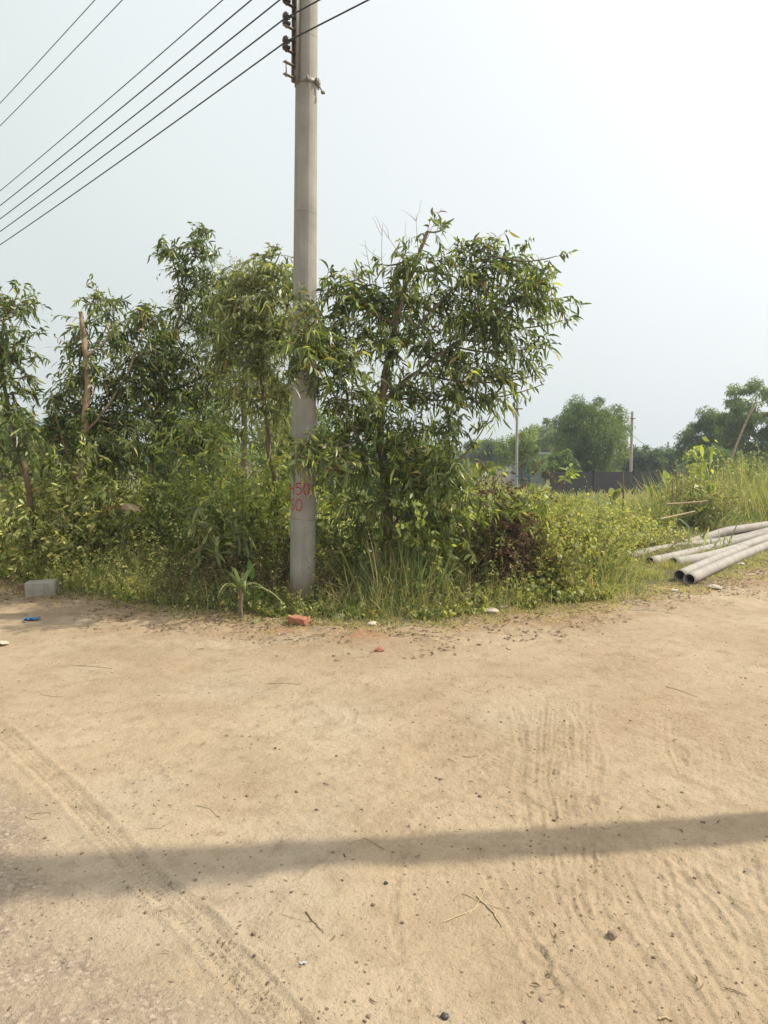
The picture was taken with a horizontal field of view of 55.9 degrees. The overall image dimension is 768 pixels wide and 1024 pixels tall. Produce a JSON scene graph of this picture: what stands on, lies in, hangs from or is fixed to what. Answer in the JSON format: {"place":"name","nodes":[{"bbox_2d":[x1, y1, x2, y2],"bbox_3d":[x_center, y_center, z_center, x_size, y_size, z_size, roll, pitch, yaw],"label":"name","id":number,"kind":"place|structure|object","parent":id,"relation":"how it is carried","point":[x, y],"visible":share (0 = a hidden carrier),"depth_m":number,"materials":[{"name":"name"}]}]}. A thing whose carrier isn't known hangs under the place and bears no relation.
{"place":"outdoors","nodes":[
{"label":"outdoors","id":0,"kind":"place"},
{"bbox_2d":[45,542,163,596],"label":"wispy grass","id":1,"kind":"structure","parent":0,"point":[80,580],"depth_m":8.51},
{"bbox_2d":[277,572,422,621],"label":"wispy grass","id":2,"kind":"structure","parent":0,"point":[334,602],"depth_m":7.32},
{"bbox_2d":[2,477,738,547],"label":"field grass","id":3,"kind":"structure","parent":0,"point":[659,519],"depth_m":15.35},
{"bbox_2d":[0,460,767,1023],"bbox_3d":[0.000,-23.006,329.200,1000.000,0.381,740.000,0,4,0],"label":"ground","id":4,"kind":"structure","parent":0,"point":[478,964],"depth_m":3.30,"materials":[{"name":"soil"}]},
{"bbox_2d":[0,280,63,559],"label":"acacia tree","id":5,"kind":"object","parent":4,"relation":"on","point":[10,358],"visible":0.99,"depth_m":8.73,"materials":[{"name":"green plant"}]},
{"bbox_2d":[0,407,71,503],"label":"tree","id":6,"kind":"object","parent":4,"relation":"on","point":[4,464],"visible":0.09,"depth_m":19.65,"materials":[{"name":"plant"}]},
{"bbox_2d":[24,579,58,597],"bbox_3d":[-3.969,0.888,8.387,0.333,0.188,0.193,-3,6,-14],"label":"concrete block","id":7,"kind":"object","parent":4,"relation":"on","point":[39,588],"depth_m":8.30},
{"bbox_2d":[0,400,146,571],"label":"bush","id":8,"kind":"object","parent":4,"relation":"on","point":[19,480],"visible":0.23,"depth_m":9.72,"materials":[{"name":"green plant"}]},
{"bbox_2d":[0,448,166,587],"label":"bush","id":9,"kind":"object","parent":4,"relation":"on","point":[62,526],"visible":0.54,"depth_m":9.05,"materials":[{"name":"green plant"}]},
{"bbox_2d":[0,505,208,601],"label":"weeds","id":10,"kind":"object","parent":4,"relation":"on","point":[69,573],"visible":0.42,"depth_m":8.75,"materials":[{"name":"green plant"}]},
{"bbox_2d":[13,274,204,523],"bbox_3d":[-3.467,-1.033,9.607,2.078,3.899,2.015,2,5,30],"label":"acacia tree","id":11,"kind":"object","parent":4,"relation":"on","point":[83,412],"visible":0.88,"depth_m":9.24,"materials":[{"name":"green plant"}]},
{"bbox_2d":[0,396,238,582],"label":"bush","id":12,"kind":"object","parent":4,"relation":"on","point":[88,506],"visible":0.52,"depth_m":8.99,"materials":[{"name":"green plant"}]},
{"bbox_2d":[102,503,140,586],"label":"broad leaf plant","id":13,"kind":"object","parent":4,"relation":"on","point":[127,506],"visible":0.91,"depth_m":8.37,"materials":[{"name":"green plant"}]},
{"bbox_2d":[51,532,225,600],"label":"grass tuft","id":14,"kind":"object","parent":4,"relation":"on","point":[153,565],"visible":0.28,"depth_m":8.50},
{"bbox_2d":[0,812,279,1023],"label":"road grit","id":15,"kind":"object","parent":4,"relation":"on","point":[223,974],"visible":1,"depth_m":2.35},
{"bbox_2d":[81,539,213,606],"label":"wispy grass","id":16,"kind":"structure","parent":4,"relation":"on","point":[147,583],"depth_m":8.00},
{"bbox_2d":[60,437,283,564],"bbox_3d":[-2.751,0.110,9.338,2.755,2.563,2.428,0,4,0],"label":"bush","id":17,"kind":"object","parent":4,"relation":"on","point":[173,543],"visible":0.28,"depth_m":9.13,"materials":[{"name":"green plant"}]},
{"bbox_2d":[135,390,240,504],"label":"bush","id":18,"kind":"object","parent":4,"relation":"on","point":[160,468],"visible":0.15,"depth_m":17.60,"materials":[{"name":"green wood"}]},
{"bbox_2d":[122,562,256,608],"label":"wispy grass","id":19,"kind":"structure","parent":4,"relation":"on","point":[172,597],"depth_m":7.78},
{"bbox_2d":[129,221,266,499],"bbox_3d":[-2.603,-1.486,9.633,2.554,4.783,1.641,2,5,26],"label":"acacia tree","id":20,"kind":"object","parent":4,"relation":"on","point":[195,393],"visible":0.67,"depth_m":9.56,"materials":[{"name":"green plant"}]},
{"bbox_2d":[182,515,228,591],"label":"sapling","id":21,"kind":"object","parent":4,"relation":"on","point":[198,551],"visible":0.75,"depth_m":8.10,"materials":[{"name":"green plant"}]},
{"bbox_2d":[94,526,331,605],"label":"undergrowth","id":22,"kind":"object","parent":4,"relation":"on","point":[210,573],"visible":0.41,"depth_m":7.97,"materials":[{"name":"green plant"}]},
{"bbox_2d":[181,482,258,598],"bbox_3d":[-1.802,0.353,8.003,0.863,1.385,0.603,-1,4,-16],"label":"sapling","id":23,"kind":"object","parent":4,"relation":"on","point":[241,552],"visible":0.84,"depth_m":7.95,"materials":[{"name":"green plant"}]},
{"bbox_2d":[103,525,342,618],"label":"weeds","id":24,"kind":"object","parent":4,"relation":"on","point":[263,611],"visible":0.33,"depth_m":7.79,"materials":[{"name":"green plant"}]},
{"bbox_2d":[0,474,455,578],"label":"tall weeds","id":25,"kind":"object","parent":4,"relation":"on","point":[341,523],"visible":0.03,"depth_m":9.61,"materials":[{"name":"green plant"}]},
{"bbox_2d":[116,406,358,567],"bbox_3d":[-1.787,0.044,9.052,2.976,2.664,2.046,0,4,0],"label":"bush","id":26,"kind":"object","parent":4,"relation":"on","point":[198,479],"visible":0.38,"depth_m":8.78,"materials":[{"name":"green plant"}]},
{"bbox_2d":[190,574,289,613],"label":"wispy grass","id":27,"kind":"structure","parent":4,"relation":"on","point":[232,595],"depth_m":7.59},
{"bbox_2d":[159,253,323,489],"bbox_3d":[-2.497,-2.005,12.906,2.907,5.288,2.552,0,4,0],"label":"acacia tree","id":28,"kind":"object","parent":4,"relation":"on","point":[243,465],"visible":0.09,"depth_m":12.83,"materials":[{"name":"green plant"}]},
{"bbox_2d":[200,561,287,619],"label":"spiky plant","id":29,"kind":"object","parent":4,"relation":"on","point":[241,583],"visible":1,"depth_m":7.16,"materials":[{"name":"green plant"}]},
{"bbox_2d":[174,242,318,541],"bbox_3d":[-1.687,-1.086,8.815,1.771,4.120,2.461,-2,5,-27],"label":"acacia tree","id":30,"kind":"object","parent":4,"relation":"on","point":[249,347],"visible":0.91,"depth_m":8.25,"materials":[{"name":"green plant"}]},
{"bbox_2d":[142,425,357,571],"bbox_3d":[-1.583,-0.014,8.765,2.621,2.049,1.497,-1,4,-16],"label":"bush","id":31,"kind":"object","parent":4,"relation":"on","point":[227,490],"visible":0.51,"depth_m":8.54,"materials":[{"name":"green plant"}]},
{"bbox_2d":[246,560,263,615],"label":"broad leaf plant","id":32,"kind":"object","parent":4,"relation":"on","point":[251,575],"visible":0.9,"depth_m":7.25,"materials":[{"name":"green plant"}]},
{"bbox_2d":[172,435,351,558],"bbox_3d":[-1.351,0.070,9.242,2.357,2.104,1.755,0,4,0],"label":"bush","id":33,"kind":"object","parent":4,"relation":"on","point":[265,528],"visible":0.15,"depth_m":8.91,"materials":[{"name":"green plant"}]},
{"bbox_2d":[247,404,352,505],"bbox_3d":[-2.370,-1.456,19.758,3.171,3.218,3.036,0,4,0],"label":"tree","id":34,"kind":"object","parent":4,"relation":"on","point":[322,418],"visible":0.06,"depth_m":19.48,"materials":[{"name":"plant"}]},
{"bbox_2d":[282,0,324,608],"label":"utility pole","id":35,"kind":"object","parent":4,"relation":"on","point":[303,52],"visible":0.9,"depth_m":7.37,"materials":[{"name":"concrete"}]},
{"bbox_2d":[0,0,222,190],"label":"overhead wire","id":36,"kind":"object","parent":35,"relation":"attached to","point":[120,88],"visible":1,"depth_m":9.41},
{"bbox_2d":[0,0,251,205],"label":"overhead wire","id":37,"kind":"object","parent":35,"relation":"attached to","point":[243,6],"visible":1,"depth_m":9.11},
{"bbox_2d":[0,0,279,218],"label":"overhead wire","id":38,"kind":"object","parent":35,"relation":"attached to","point":[256,18],"visible":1,"depth_m":8.79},
{"bbox_2d":[0,0,319,231],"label":"overhead wire","id":39,"kind":"object","parent":35,"relation":"attached to","point":[279,22],"visible":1,"depth_m":8.43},
{"bbox_2d":[0,0,368,244],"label":"overhead wire","id":40,"kind":"object","parent":35,"relation":"attached to","point":[312,28],"visible":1,"depth_m":8.02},
{"bbox_2d":[1,546,651,622],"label":"grass","id":41,"kind":"structure","parent":4,"relation":"on","point":[463,613],"depth_m":7.69,"materials":[{"name":"plant"}]},
{"bbox_2d":[155,513,519,622],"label":"undergrowth","id":42,"kind":"object","parent":4,"relation":"on","point":[330,589],"visible":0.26,"depth_m":7.67,"materials":[{"name":"green plant"}]},
{"bbox_2d":[247,480,430,595],"bbox_3d":[-0.273,0.312,8.318,2.354,1.641,1.796,-2,5,-30],"label":"bush","id":43,"kind":"object","parent":4,"relation":"on","point":[352,531],"visible":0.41,"depth_m":8.20,"materials":[{"name":"green plant"}]},
{"bbox_2d":[298,543,423,602],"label":"grass tuft","id":44,"kind":"object","parent":4,"relation":"on","point":[362,584],"visible":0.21,"depth_m":7.85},
{"bbox_2d":[58,586,670,627],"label":"short grass","id":45,"kind":"structure","parent":4,"relation":"on","point":[318,619],"depth_m":7.42,"materials":[{"name":"plant"}]},
{"bbox_2d":[191,534,565,611],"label":"dry undergrowth","id":46,"kind":"object","parent":4,"relation":"on","point":[273,567],"visible":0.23,"depth_m":7.71,"materials":[{"name":"green plant"}]},
{"bbox_2d":[2,571,762,652],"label":"soil crumbs","id":47,"kind":"object","parent":4,"relation":"on","point":[386,622],"visible":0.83,"depth_m":7.32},
{"bbox_2d":[293,565,472,621],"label":"wispy grass","id":48,"kind":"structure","parent":4,"relation":"on","point":[399,610],"depth_m":7.26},
{"bbox_2d":[0,554,767,636],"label":"dry thatch","id":49,"kind":"object","parent":4,"relation":"on","point":[497,623],"visible":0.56,"depth_m":7.52,"materials":[{"name":"brown plant"}]},
{"bbox_2d":[0,559,767,659],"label":"leaf litter","id":50,"kind":"object","parent":4,"relation":"on","point":[572,603],"visible":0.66,"depth_m":7.33,"materials":[{"name":"plant"}]},
{"bbox_2d":[1,600,767,1023],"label":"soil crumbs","id":51,"kind":"object","parent":4,"relation":"on","point":[433,876],"visible":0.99,"depth_m":2.79,"materials":[{"name":"soil"}]},
{"bbox_2d":[7,565,767,645],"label":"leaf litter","id":52,"kind":"object","parent":4,"relation":"on","point":[413,617],"visible":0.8,"depth_m":7.32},
{"bbox_2d":[8,623,767,1015],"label":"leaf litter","id":53,"kind":"object","parent":4,"relation":"on","point":[418,855],"visible":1,"depth_m":2.94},
{"bbox_2d":[249,593,532,620],"bbox_3d":[0.058,0.972,7.499,2.980,0.246,0.889,0,4,0],"label":"vine cover","id":54,"kind":"object","parent":4,"relation":"on","point":[446,613],"visible":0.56,"depth_m":7.24,"materials":[{"name":"green plant"}]},
{"bbox_2d":[294,520,498,615],"bbox_3d":[0.233,0.517,7.807,2.379,0.964,1.442,0,4,0],"label":"grass tuft","id":55,"kind":"object","parent":4,"relation":"on","point":[404,574],"visible":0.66,"depth_m":7.60,"materials":[{"name":"plant"}]},
{"bbox_2d":[340,428,461,501],"bbox_3d":[0.523,-1.603,26.034,4.803,2.892,4.143,0,4,0],"label":"tree","id":56,"kind":"object","parent":4,"relation":"on","point":[370,490],"visible":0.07,"depth_m":25.22,"materials":[{"name":"plant"}]},
{"bbox_2d":[364,510,490,591],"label":"bush","id":57,"kind":"object","parent":4,"relation":"on","point":[414,542],"visible":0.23,"depth_m":7.79,"materials":[{"name":"green plant"}]},
{"bbox_2d":[265,203,591,560],"bbox_3d":[0.508,-1.139,7.677,2.774,4.435,3.099,2,5,30],"label":"acacia tree","id":58,"kind":"object","parent":4,"relation":"on","point":[491,313],"visible":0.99,"depth_m":7.82,"materials":[{"name":"green plant"}]},
{"bbox_2d":[367,438,530,556],"bbox_3d":[0.794,0.025,8.823,2.186,1.906,1.869,0,4,0],"label":"bush","id":59,"kind":"object","parent":4,"relation":"on","point":[490,481],"visible":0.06,"depth_m":8.77,"materials":[{"name":"green plant"}]},
{"bbox_2d":[316,440,592,592],"bbox_3d":[0.722,0.235,8.205,2.936,2.172,1.782,-1,4,-17],"label":"bush","id":60,"kind":"object","parent":4,"relation":"on","point":[448,542],"visible":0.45,"depth_m":7.91,"materials":[{"name":"green plant"}]},
{"bbox_2d":[400,572,528,616],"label":"wispy grass","id":61,"kind":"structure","parent":4,"relation":"on","point":[506,597],"depth_m":7.47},
{"bbox_2d":[453,438,511,473],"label":"tree","id":62,"kind":"object","parent":4,"relation":"on","point":[484,447],"visible":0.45,"depth_m":68.68,"materials":[{"name":"plant"}]},
{"bbox_2d":[440,460,570,594],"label":"dead shrub","id":63,"kind":"object","parent":4,"relation":"on","point":[510,554],"visible":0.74,"depth_m":7.99,"materials":[{"name":"brown plant"}]},
{"bbox_2d":[451,533,566,590],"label":"bush","id":64,"kind":"object","parent":4,"relation":"on","point":[546,573],"visible":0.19,"depth_m":8.06,"materials":[{"name":"green plant"}]},
{"bbox_2d":[453,568,571,610],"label":"wispy grass","id":65,"kind":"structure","parent":4,"relation":"on","point":[524,584],"depth_m":7.63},
{"bbox_2d":[515,399,522,487],"bbox_3d":[6.189,-3.113,33.815,0.500,4.396,0.215,-2,5,-20],"label":"pole","id":66,"kind":"object","parent":4,"relation":"on","point":[517,408],"visible":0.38,"depth_m":33.83,"materials":[{"name":"concrete"}]},
{"bbox_2d":[490,426,548,486],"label":"tree","id":67,"kind":"object","parent":4,"relation":"on","point":[526,446],"visible":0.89,"depth_m":35.59,"materials":[{"name":"plant"}]},
{"bbox_2d":[397,536,643,622],"bbox_3d":[1.670,0.619,8.578,4.039,0.805,2.036,-3,5,-31],"label":"vine cover","id":68,"kind":"object","parent":4,"relation":"on","point":[558,589],"visible":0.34,"depth_m":7.82,"materials":[{"name":"green plant"}]},
{"bbox_2d":[502,452,550,486],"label":"shed","id":69,"kind":"structure","parent":4,"relation":"on","point":[534,480],"depth_m":39.16,"materials":[{"name":"metal"}]},
{"bbox_2d":[476,512,603,600],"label":"bush","id":70,"kind":"object","parent":4,"relation":"on","point":[555,540],"visible":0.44,"depth_m":8.06,"materials":[{"name":"green plant"}]},
{"bbox_2d":[527,418,562,454],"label":"tree","id":71,"kind":"object","parent":4,"relation":"on","point":[544,442],"visible":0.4,"depth_m":60.96,"materials":[{"name":"plant"}]},
{"bbox_2d":[483,479,624,560],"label":"bush","id":72,"kind":"object","parent":4,"relation":"on","point":[565,517],"visible":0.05,"depth_m":9.04,"materials":[{"name":"green plant"}]},
{"bbox_2d":[525,481,593,515],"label":"bush","id":73,"kind":"object","parent":4,"relation":"on","point":[559,497],"visible":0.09,"depth_m":16.80,"materials":[{"name":"green plant"}]},
{"bbox_2d":[540,447,582,482],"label":"tree","id":74,"kind":"object","parent":4,"relation":"on","point":[554,462],"visible":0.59,"depth_m":37.72,"materials":[{"name":"plant"}]},
{"bbox_2d":[424,474,706,600],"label":"tall weeds","id":75,"kind":"object","parent":4,"relation":"on","point":[628,515],"visible":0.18,"depth_m":10.21,"materials":[{"name":"green plant"}]},
{"bbox_2d":[534,490,632,577],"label":"bush","id":76,"kind":"object","parent":4,"relation":"on","point":[574,539],"visible":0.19,"depth_m":8.77,"materials":[{"name":"green plant"}]},
{"bbox_2d":[547,393,628,471],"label":"tree","id":77,"kind":"object","parent":4,"relation":"on","point":[586,433],"visible":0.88,"depth_m":40.87,"materials":[{"name":"plant"}]},
{"bbox_2d":[546,555,656,604],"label":"wispy grass","id":78,"kind":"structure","parent":4,"relation":"on","point":[606,597],"depth_m":7.99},
{"bbox_2d":[535,533,674,594],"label":"grass tuft","id":79,"kind":"object","parent":4,"relation":"on","point":[602,575],"visible":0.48,"depth_m":8.52,"materials":[{"name":"plant"}]},
{"bbox_2d":[562,511,654,582],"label":"bush","id":80,"kind":"object","parent":4,"relation":"on","point":[612,542],"visible":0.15,"depth_m":8.94,"materials":[{"name":"green plant"}]},
{"bbox_2d":[606,404,635,471],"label":"tree","id":81,"kind":"object","parent":4,"relation":"on","point":[619,412],"visible":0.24,"depth_m":42.51,"materials":[{"name":"plant"}]},
{"bbox_2d":[581,513,665,555],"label":"bush","id":82,"kind":"object","parent":4,"relation":"on","point":[639,535],"visible":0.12,"depth_m":11.34,"materials":[{"name":"green plant"}]},
{"bbox_2d":[549,470,710,496],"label":"wall","id":83,"kind":"structure","parent":4,"relation":"on","point":[601,481],"depth_m":30.94,"materials":[{"name":"concrete"}]},
{"bbox_2d":[579,504,705,546],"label":"bush","id":84,"kind":"object","parent":4,"relation":"on","point":[650,528],"visible":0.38,"depth_m":12.09,"materials":[{"name":"green plant"}]},
{"bbox_2d":[616,444,669,471],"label":"tree","id":85,"kind":"object","parent":4,"relation":"on","point":[644,460],"visible":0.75,"depth_m":54.10,"materials":[{"name":"plant"}]},
{"bbox_2d":[628,563,683,582],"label":"grass tuft","id":86,"kind":"object","parent":4,"relation":"on","point":[648,573],"visible":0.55,"depth_m":9.64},
{"bbox_2d":[567,496,767,529],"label":"field grass","id":87,"kind":"structure","parent":4,"relation":"on","point":[741,519],"depth_m":14.36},
{"bbox_2d":[642,554,693,569],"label":"grass tuft","id":88,"kind":"object","parent":4,"relation":"on","point":[665,565],"visible":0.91,"depth_m":10.43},
{"bbox_2d":[583,493,762,527],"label":"grass tuft","id":89,"kind":"object","parent":4,"relation":"on","point":[750,518],"visible":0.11,"depth_m":14.57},
{"bbox_2d":[657,447,688,470],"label":"tree","id":90,"kind":"object","parent":4,"relation":"on","point":[668,454],"visible":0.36,"depth_m":56.94,"materials":[{"name":"plant"}]},
{"bbox_2d":[611,465,755,508],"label":"reed clump","id":91,"kind":"object","parent":4,"relation":"on","point":[659,497],"visible":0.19,"depth_m":16.40,"materials":[{"name":"green plant"}]},
{"bbox_2d":[605,544,767,602],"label":"dry turf","id":92,"kind":"structure","parent":4,"relation":"on","point":[742,561],"depth_m":10.25,"materials":[{"name":"green plant"}]},
{"bbox_2d":[622,518,761,569],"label":"dry turf","id":93,"kind":"structure","parent":4,"relation":"on","point":[692,529],"depth_m":11.93,"materials":[{"name":"green plant"}]},
{"bbox_2d":[626,527,767,557],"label":"plastic pipe","id":94,"kind":"object","parent":4,"relation":"on","point":[654,548],"visible":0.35,"depth_m":12.38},
{"bbox_2d":[683,521,767,541],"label":"plastic pipe","id":95,"kind":"object","parent":94,"relation":"on","point":[729,530],"visible":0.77,"depth_m":12.95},
{"bbox_2d":[641,459,756,529],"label":"bush","id":96,"kind":"object","parent":4,"relation":"on","point":[708,518],"visible":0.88,"depth_m":13.66,"materials":[{"name":"green plant"}]},
{"bbox_2d":[630,448,767,506],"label":"reed clump","id":97,"kind":"object","parent":4,"relation":"on","point":[742,477],"visible":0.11,"depth_m":16.58,"materials":[{"name":"green plant"}]},
{"bbox_2d":[685,436,719,529],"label":"sapling","id":98,"kind":"object","parent":4,"relation":"on","point":[697,470],"visible":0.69,"depth_m":13.74,"materials":[{"name":"green plant"}]},
{"bbox_2d":[672,404,737,464],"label":"tree","id":99,"kind":"object","parent":4,"relation":"on","point":[690,439],"visible":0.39,"depth_m":43.47,"materials":[{"name":"plant"}]},
{"bbox_2d":[645,530,767,563],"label":"plastic pipe","id":100,"kind":"object","parent":4,"relation":"on","point":[736,540],"visible":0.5,"depth_m":11.96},
{"bbox_2d":[674,545,749,580],"bbox_3d":[8.617,0.403,15.186,0.266,0.142,14.966,4,6,40],"label":"plastic pipe","id":101,"kind":"object","parent":4,"relation":"on","point":[704,562],"visible":0.52,"depth_m":10.37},
{"bbox_2d":[668,534,767,566],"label":"plastic pipe","id":102,"kind":"object","parent":4,"relation":"on","point":[749,543],"visible":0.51,"depth_m":11.31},
{"bbox_2d":[671,479,767,519],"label":"reed clump","id":103,"kind":"object","parent":4,"relation":"on","point":[749,509],"visible":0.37,"depth_m":15.26,"materials":[{"name":"green plant"}]},
{"bbox_2d":[676,443,766,483],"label":"tree","id":104,"kind":"object","parent":4,"relation":"on","point":[706,455],"visible":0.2,"depth_m":35.45,"materials":[{"name":"plant"}]},
{"bbox_2d":[679,443,767,491],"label":"bush","id":105,"kind":"object","parent":4,"relation":"on","point":[751,462],"visible":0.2,"depth_m":17.79,"materials":[{"name":"green plant"}]},
{"bbox_2d":[683,541,767,584],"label":"plastic pipe","id":106,"kind":"object","parent":4,"relation":"on","point":[697,575],"visible":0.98,"depth_m":10.23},
{"bbox_2d":[712,375,767,464],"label":"tree","id":107,"kind":"object","parent":4,"relation":"on","point":[735,419],"visible":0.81,"depth_m":39.45,"materials":[{"name":"plant"}]},
{"bbox_2d":[719,462,767,520],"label":"reed clump","id":108,"kind":"object","parent":4,"relation":"on","point":[764,491],"visible":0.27,"depth_m":15.52,"materials":[{"name":"green plant"}]},
{"bbox_2d":[754,395,767,461],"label":"tree","id":109,"kind":"object","parent":4,"relation":"on","point":[763,434],"visible":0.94,"depth_m":39.07,"materials":[{"name":"plant"}]},
{"bbox_2d":[0,0,767,456],"label":"sky","id":110,"kind":"structure","parent":0,"point":[631,136],"materials":[{"name":"white"}]},
{"bbox_2d":[455,480,685,512],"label":"field grass","id":111,"kind":"structure","parent":0,"point":[604,495],"depth_m":28.64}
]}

